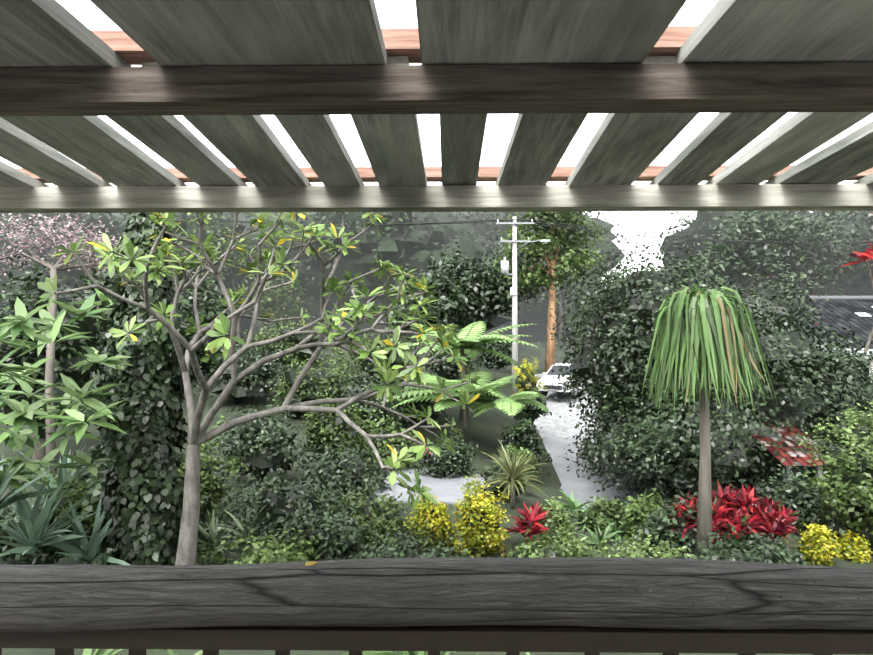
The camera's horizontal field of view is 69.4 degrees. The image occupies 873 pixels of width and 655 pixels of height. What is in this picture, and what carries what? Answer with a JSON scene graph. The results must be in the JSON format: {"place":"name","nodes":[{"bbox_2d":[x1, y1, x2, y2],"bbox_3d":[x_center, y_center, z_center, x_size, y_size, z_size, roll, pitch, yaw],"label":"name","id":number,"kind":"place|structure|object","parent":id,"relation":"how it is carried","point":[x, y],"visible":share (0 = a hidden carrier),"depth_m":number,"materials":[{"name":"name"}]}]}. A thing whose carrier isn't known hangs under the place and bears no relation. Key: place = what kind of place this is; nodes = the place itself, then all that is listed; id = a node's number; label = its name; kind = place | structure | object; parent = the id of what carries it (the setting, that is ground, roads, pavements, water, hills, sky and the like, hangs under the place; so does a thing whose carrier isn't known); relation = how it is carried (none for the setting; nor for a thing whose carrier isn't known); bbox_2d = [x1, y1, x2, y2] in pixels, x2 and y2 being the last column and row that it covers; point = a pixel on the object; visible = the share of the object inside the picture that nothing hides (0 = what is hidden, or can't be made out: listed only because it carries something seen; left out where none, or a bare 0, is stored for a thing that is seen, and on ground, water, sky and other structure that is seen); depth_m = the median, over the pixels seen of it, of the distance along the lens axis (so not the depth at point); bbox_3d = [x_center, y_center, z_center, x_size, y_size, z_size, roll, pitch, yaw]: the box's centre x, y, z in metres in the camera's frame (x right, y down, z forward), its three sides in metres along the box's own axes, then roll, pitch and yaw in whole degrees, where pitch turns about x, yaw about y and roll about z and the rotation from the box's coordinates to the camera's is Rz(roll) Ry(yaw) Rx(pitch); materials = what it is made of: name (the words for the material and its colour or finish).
{"place":"outdoors","nodes":[
{"label":"outdoors","id":0,"kind":"place"},
{"bbox_2d":[0,310,872,654],"bbox_3d":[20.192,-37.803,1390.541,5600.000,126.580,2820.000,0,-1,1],"label":"ground","id":1,"kind":"structure","parent":0,"point":[484,430],"depth_m":20.60,"materials":[{"name":"green plant"}]},
{"bbox_2d":[54,212,469,565],"bbox_3d":[-2.017,1.023,8.847,5.041,5.691,5.232,0,-1,1],"label":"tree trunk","id":2,"kind":"object","parent":1,"relation":"on","point":[189,525],"visible":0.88,"depth_m":8.85,"materials":[{"name":"grey plant"}]},
{"bbox_2d":[372,468,484,504],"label":"patio paving","id":3,"kind":"structure","parent":1,"relation":"on","point":[446,490],"depth_m":15.43,"materials":[{"name":"concrete"}]},
{"bbox_2d":[0,211,872,565],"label":"foliage","id":4,"kind":"object","parent":1,"relation":"on","point":[644,445],"visible":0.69,"depth_m":16.46,"materials":[{"name":"green plant"}]},
{"bbox_2d":[0,211,872,654],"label":"leaves","id":5,"kind":"object","parent":1,"relation":"on","point":[714,321],"visible":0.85,"depth_m":9.30,"materials":[{"name":"green plant"}]},
{"bbox_2d":[0,211,872,341],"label":"hillside","id":6,"kind":"structure","parent":1,"relation":"on","point":[411,247],"depth_m":52.19,"materials":[{"name":"green plant"}]},
{"bbox_2d":[0,218,872,565],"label":"plant stems","id":7,"kind":"object","parent":1,"relation":"on","point":[704,504],"visible":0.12,"depth_m":13.85,"materials":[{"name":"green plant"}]},
{"bbox_2d":[23,211,872,564],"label":"shrubs","id":8,"kind":"object","parent":1,"relation":"on","point":[837,501],"visible":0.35,"depth_m":13.32,"materials":[{"name":"green plant"}]},
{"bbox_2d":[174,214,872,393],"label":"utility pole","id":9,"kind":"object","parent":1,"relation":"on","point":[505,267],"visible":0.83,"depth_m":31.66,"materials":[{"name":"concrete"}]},
{"bbox_2d":[521,219,572,372],"bbox_3d":[6.824,-1.847,39.266,3.306,10.173,1.355,0,-1,1],"label":"tree trunk","id":10,"kind":"object","parent":1,"relation":"on","point":[550,353],"visible":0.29,"depth_m":38.70,"materials":[{"name":"beige plant"}]},
{"bbox_2d":[405,401,872,558],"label":"shrub foliage","id":11,"kind":"object","parent":1,"relation":"on","point":[558,514],"visible":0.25,"depth_m":12.14,"materials":[{"name":"green plant"}]},
{"bbox_2d":[751,422,826,498],"bbox_3d":[8.958,3.632,15.850,1.580,2.155,2.480,0,-1,1],"label":"garden shelter","id":12,"kind":"object","parent":1,"relation":"on","point":[803,459],"visible":0.15,"depth_m":15.73,"materials":[{"name":"red"}]},
{"bbox_2d":[788,296,872,385],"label":"neighbour house","id":13,"kind":"structure","parent":1,"relation":"on","point":[855,313],"depth_m":27.48,"materials":[{"name":"grey"}]},
{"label":"deck floor","id":14,"kind":"structure","parent":1,"relation":"on","visible":0},
{"bbox_2d":[0,0,872,212],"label":"pergola","id":15,"kind":"object","parent":14,"relation":"on","point":[222,76],"visible":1,"depth_m":1.48,"materials":[{"name":"grey wood"}]},
{"bbox_2d":[0,557,872,654],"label":"railing","id":16,"kind":"object","parent":14,"relation":"on","point":[585,605],"visible":1,"depth_m":1.60,"materials":[{"name":"grey wood"}]},
{"bbox_2d":[305,561,316,565],"bbox_3d":[-0.329,0.620,1.654,0.030,0.005,0.024,0,-1,1],"label":"fallen leaf","id":17,"kind":"object","parent":16,"relation":"on","point":[309,563],"visible":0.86,"depth_m":1.66,"materials":[{"name":"yellow plant"}]},
{"bbox_2d":[0,0,872,278],"label":"sky","id":18,"kind":"structure","parent":0,"point":[392,14],"materials":[{"name":"white"}]},
{"bbox_2d":[534,373,832,529],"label":"driveway","id":19,"kind":"structure","parent":0,"point":[555,431],"depth_m":23.81,"materials":[{"name":"concrete"}]},
{"bbox_2d":[537,363,593,396],"bbox_3d":[6.640,2.607,31.832,2.020,1.560,4.065,-1,-1,33],"label":"white parked car","id":20,"kind":"object","parent":19,"relation":"on","point":[548,379],"visible":0.42,"depth_m":30.60,"materials":[{"name":"white paint"}]}
]}

